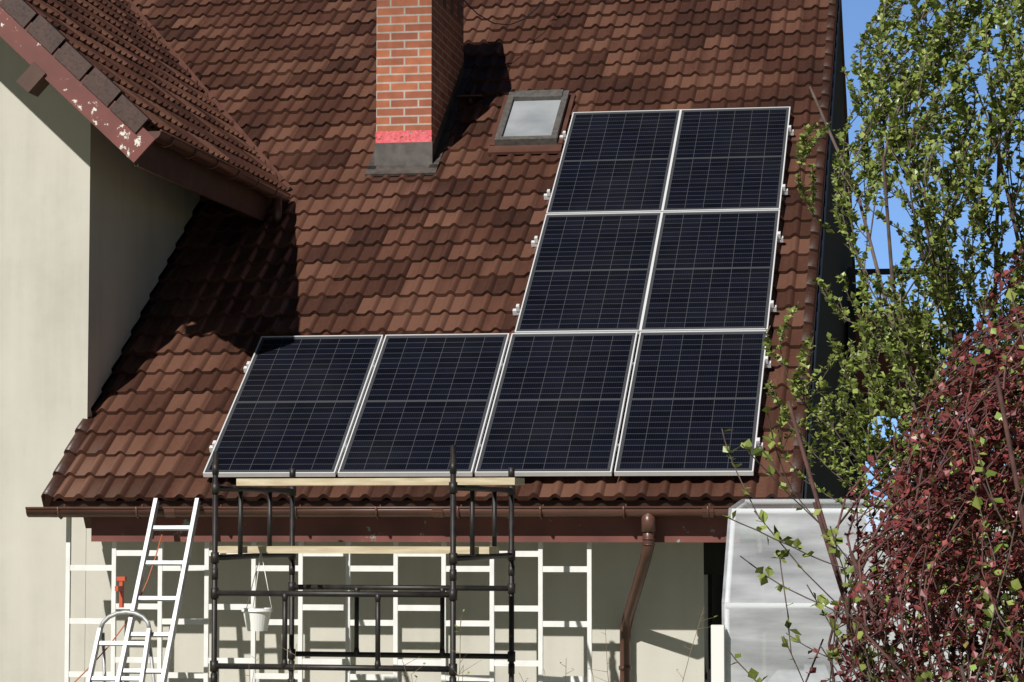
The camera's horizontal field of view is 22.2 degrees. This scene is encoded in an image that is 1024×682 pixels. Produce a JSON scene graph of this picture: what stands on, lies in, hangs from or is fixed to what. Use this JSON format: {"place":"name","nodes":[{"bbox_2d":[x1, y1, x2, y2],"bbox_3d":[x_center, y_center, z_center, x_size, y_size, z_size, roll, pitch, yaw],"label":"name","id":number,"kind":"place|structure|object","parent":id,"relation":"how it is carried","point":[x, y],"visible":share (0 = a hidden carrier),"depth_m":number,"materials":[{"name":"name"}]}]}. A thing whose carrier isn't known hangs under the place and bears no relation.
{"place":"outdoors","nodes":[
{"label":"outdoors","id":0,"kind":"place"},
{"bbox_2d":[443,0,460,22],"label":"chimney vents","id":1,"kind":"object","parent":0,"point":[452,9],"visible":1,"depth_m":24.98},
{"bbox_2d":[842,0,1023,530],"label":"sky","id":2,"kind":"structure","parent":0,"point":[855,13],"materials":[{"name":"blue"}]},
{"bbox_2d":[865,531,1021,681],"bbox_3d":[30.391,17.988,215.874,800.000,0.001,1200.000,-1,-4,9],"label":"ground","id":3,"kind":"structure","parent":0,"point":[891,635],"depth_m":61.68,"materials":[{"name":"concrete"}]},
{"bbox_2d":[86,498,200,681],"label":"aluminium ladders","id":4,"kind":"object","parent":3,"relation":"on","point":[127,642],"visible":1,"depth_m":18.59,"materials":[{"name":"metal"}]},
{"bbox_2d":[74,534,162,681],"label":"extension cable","id":5,"kind":"object","parent":4,"relation":"attached to","point":[128,617],"visible":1,"depth_m":18.67,"materials":[{"name":"brown plastic"}]},
{"bbox_2d":[115,577,126,607],"bbox_3d":[-2.804,1.795,18.639,0.060,0.220,0.145,-1,-4,9],"label":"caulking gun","id":6,"kind":"object","parent":4,"relation":"attached to","point":[120,587],"visible":1,"depth_m":18.66,"materials":[{"name":"orange plastic"}]},
{"bbox_2d":[0,37,707,681],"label":"house walls","id":7,"kind":"structure","parent":3,"relation":"on","point":[94,221],"depth_m":20.21,"materials":[{"name":"paint"}]},
{"bbox_2d":[64,517,591,681],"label":"trellis","id":8,"kind":"object","parent":7,"relation":"attached to","point":[205,568],"visible":0.77,"depth_m":19.13,"materials":[{"name":"white wood"}]},
{"bbox_2d":[83,517,778,528],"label":"eave soffit","id":9,"kind":"structure","parent":7,"relation":"attached to","point":[772,521],"depth_m":18.70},
{"bbox_2d":[25,504,809,681],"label":"gutter and downpipe","id":10,"kind":"object","parent":9,"relation":"attached to","point":[648,515],"visible":0.93,"depth_m":18.84,"materials":[{"name":"brown metal"}]},
{"bbox_2d":[49,0,865,506],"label":"roof deck","id":11,"kind":"structure","parent":7,"relation":"on","point":[261,502],"depth_m":19.01,"materials":[{"name":"brown wood"}]},
{"bbox_2d":[116,99,260,192],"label":"wing roof deck","id":12,"kind":"structure","parent":11,"relation":"on","point":[147,128],"depth_m":19.69,"materials":[{"name":"brown wood"}]},
{"bbox_2d":[0,0,155,162],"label":"bargeboard","id":13,"kind":"object","parent":12,"relation":"attached to","point":[86,102],"visible":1,"depth_m":19.47,"materials":[{"name":"brown wood"}]},
{"bbox_2d":[0,0,151,132],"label":"verge tiles","id":14,"kind":"object","parent":13,"relation":"on","point":[103,87],"visible":1,"depth_m":19.47,"materials":[{"name":"brown tile"}]},
{"bbox_2d":[17,62,272,221],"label":"soffit","id":15,"kind":"structure","parent":12,"relation":"attached to","point":[167,164],"depth_m":20.81,"materials":[{"name":"brown wood"}]},
{"bbox_2d":[148,129,290,221],"bbox_3d":[-2.353,-1.274,21.262,0.158,0.368,3.879,-1,-4,9],"label":"wing gutter","id":16,"kind":"object","parent":15,"relation":"attached to","point":[187,150],"visible":0.99,"depth_m":21.14,"materials":[{"name":"brown metal"}]},
{"bbox_2d":[25,0,289,191],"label":"wing roof tiles","id":17,"kind":"object","parent":12,"relation":"on","point":[118,44],"visible":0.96,"depth_m":22.43,"materials":[{"name":"brown tile"}]},
{"bbox_2d":[126,0,290,187],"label":"roof valley gutter","id":18,"kind":"structure","parent":12,"relation":"attached to","point":[236,126],"depth_m":25.32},
{"bbox_2d":[91,517,739,541],"bbox_3d":[-0.748,1.366,19.028,4.820,0.200,0.040,-1,-4,9],"label":"fascia board","id":19,"kind":"object","parent":11,"relation":"attached to","point":[432,529],"visible":0.79,"depth_m":19.00,"materials":[{"name":"brown wood"}]},
{"bbox_2d":[43,0,836,500],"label":"roof tiles","id":20,"kind":"object","parent":11,"relation":"on","point":[343,246],"visible":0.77,"depth_m":22.86,"materials":[{"name":"brown tile"}]},
{"bbox_2d":[41,416,93,506],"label":"verge tiles","id":21,"kind":"object","parent":20,"relation":"attached to","point":[65,462],"visible":0.85,"depth_m":19.75,"materials":[{"name":"brown tile"}]},
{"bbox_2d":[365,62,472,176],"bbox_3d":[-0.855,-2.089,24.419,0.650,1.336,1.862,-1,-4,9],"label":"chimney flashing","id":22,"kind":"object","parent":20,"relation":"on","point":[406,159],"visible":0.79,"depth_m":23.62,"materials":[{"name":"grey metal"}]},
{"bbox_2d":[376,0,463,144],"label":"brick chimney stack","id":23,"kind":"object","parent":20,"relation":"on","point":[419,53],"visible":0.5,"depth_m":23.70,"materials":[{"name":"brick"}]},
{"bbox_2d":[376,130,431,142],"bbox_3d":[-0.980,-1.850,23.643,0.518,0.110,0.024,-1,-4,9],"label":"chimney band","id":24,"kind":"object","parent":23,"relation":"attached to","point":[388,137],"visible":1,"depth_m":23.63,"materials":[{"name":"red paint"}]},
{"bbox_2d":[463,0,543,24],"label":"antenna cable","id":25,"kind":"object","parent":23,"relation":"attached to","point":[500,23],"visible":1,"depth_m":25.22,"materials":[{"name":"black plastic"}]},
{"bbox_2d":[457,84,484,102],"bbox_3d":[-0.375,-2.355,24.798,0.240,0.222,0.376,-1,-4,9],"label":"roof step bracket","id":26,"kind":"object","parent":20,"relation":"attached to","point":[472,96],"visible":1,"depth_m":24.70,"materials":[{"name":"brown metal"}]},
{"bbox_2d":[203,107,793,476],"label":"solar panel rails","id":27,"kind":"object","parent":20,"relation":"on","point":[535,242],"visible":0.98,"depth_m":20.04,"materials":[{"name":"silver metal"}]},
{"bbox_2d":[205,108,788,471],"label":"solar panel cells","id":28,"kind":"object","parent":27,"relation":"on","point":[558,403],"visible":0.97,"depth_m":20.37,"materials":[{"name":"black glass"}]},
{"bbox_2d":[487,93,575,154],"bbox_3d":[0.189,-2.009,24.108,0.670,0.705,0.997,-1,-4,9],"label":"skylight flashing","id":29,"kind":"object","parent":20,"relation":"on","point":[524,149],"visible":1,"depth_m":23.68,"materials":[{"name":"metal"}]},
{"bbox_2d":[494,89,569,145],"bbox_3d":[0.193,-2.052,24.134,0.570,0.673,0.901,-1,-4,9],"label":"skylight frame","id":30,"kind":"object","parent":20,"relation":"in","point":[562,95],"visible":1,"depth_m":24.07,"materials":[{"name":"grey metal"}]},
{"bbox_2d":[503,100,560,135],"bbox_3d":[0.189,-2.014,24.107,0.460,0.531,0.727,-1,-4,9],"label":"skylight glass","id":31,"kind":"object","parent":30,"relation":"in","point":[531,118],"visible":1,"depth_m":24.11,"materials":[{"name":"glass"}]},
{"bbox_2d":[790,0,837,505],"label":"roof verge tiles","id":32,"kind":"object","parent":20,"relation":"attached to","point":[797,485],"visible":0.79,"depth_m":21.70,"materials":[{"name":"brown tile"}]},
{"bbox_2d":[210,445,514,681],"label":"scaffold tower","id":33,"kind":"structure","parent":3,"relation":"on","point":[452,588],"depth_m":17.08,"materials":[{"name":"black metal"}]},
{"bbox_2d":[241,552,272,630],"bbox_3d":[-1.693,1.662,17.330,0.210,0.525,0.210,-1,-4,9],"label":"hanging pot","id":34,"kind":"object","parent":33,"relation":"attached to","point":[256,619],"visible":1,"depth_m":17.25,"materials":[{"name":"white plastic"}]},
{"bbox_2d":[218,478,524,553],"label":"scaffold planks","id":35,"kind":"object","parent":33,"relation":"on","point":[371,482],"visible":0.96,"depth_m":17.22,"materials":[{"name":"beige wood"}]},
{"bbox_2d":[241,609,715,681],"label":"plants","id":36,"kind":"object","parent":3,"relation":"on","point":[519,673],"depth_m":16.72,"materials":[{"name":"plant"}]},
{"bbox_2d":[704,20,852,681],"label":"gable wall","id":37,"kind":"structure","parent":3,"relation":"on","point":[749,627],"depth_m":20.93,"materials":[{"name":"white paint"}]},
{"bbox_2d":[803,0,840,520],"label":"roof edge trim","id":38,"kind":"structure","parent":37,"relation":"attached to","point":[822,244],"depth_m":21.96,"materials":[{"name":"black"}]},
{"bbox_2d":[711,499,1008,681],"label":"greenhouse frame","id":39,"kind":"object","parent":3,"relation":"on","point":[720,653],"visible":0.53,"depth_m":16.65,"materials":[{"name":"white metal"}]},
{"bbox_2d":[721,288,1023,681],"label":"shrub branches","id":40,"kind":"object","parent":3,"relation":"on","point":[821,598],"depth_m":6.81,"materials":[{"name":"plant"}]},
{"bbox_2d":[740,463,1023,623],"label":"distant treeline","id":41,"kind":"object","parent":3,"relation":"on","point":[787,526],"visible":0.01,"depth_m":77.03,"materials":[{"name":"green plant"}]},
{"bbox_2d":[762,0,1023,681],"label":"green tree","id":42,"kind":"object","parent":3,"relation":"on","point":[999,13],"depth_m":8.32,"materials":[{"name":"green plant"}]},
{"bbox_2d":[856,311,929,415],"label":"red brown building","id":43,"kind":"structure","parent":3,"relation":"on","point":[884,365],"depth_m":28.04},
{"bbox_2d":[847,267,958,681],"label":"balcony frame","id":44,"kind":"object","parent":3,"relation":"on","point":[852,272],"visible":0.19,"depth_m":27.76,"materials":[{"name":"black metal"}]},
{"bbox_2d":[787,245,1023,681],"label":"purple shrub","id":45,"kind":"object","parent":3,"relation":"on","point":[909,556],"depth_m":6.88,"materials":[{"name":"purple plant"}]}
]}

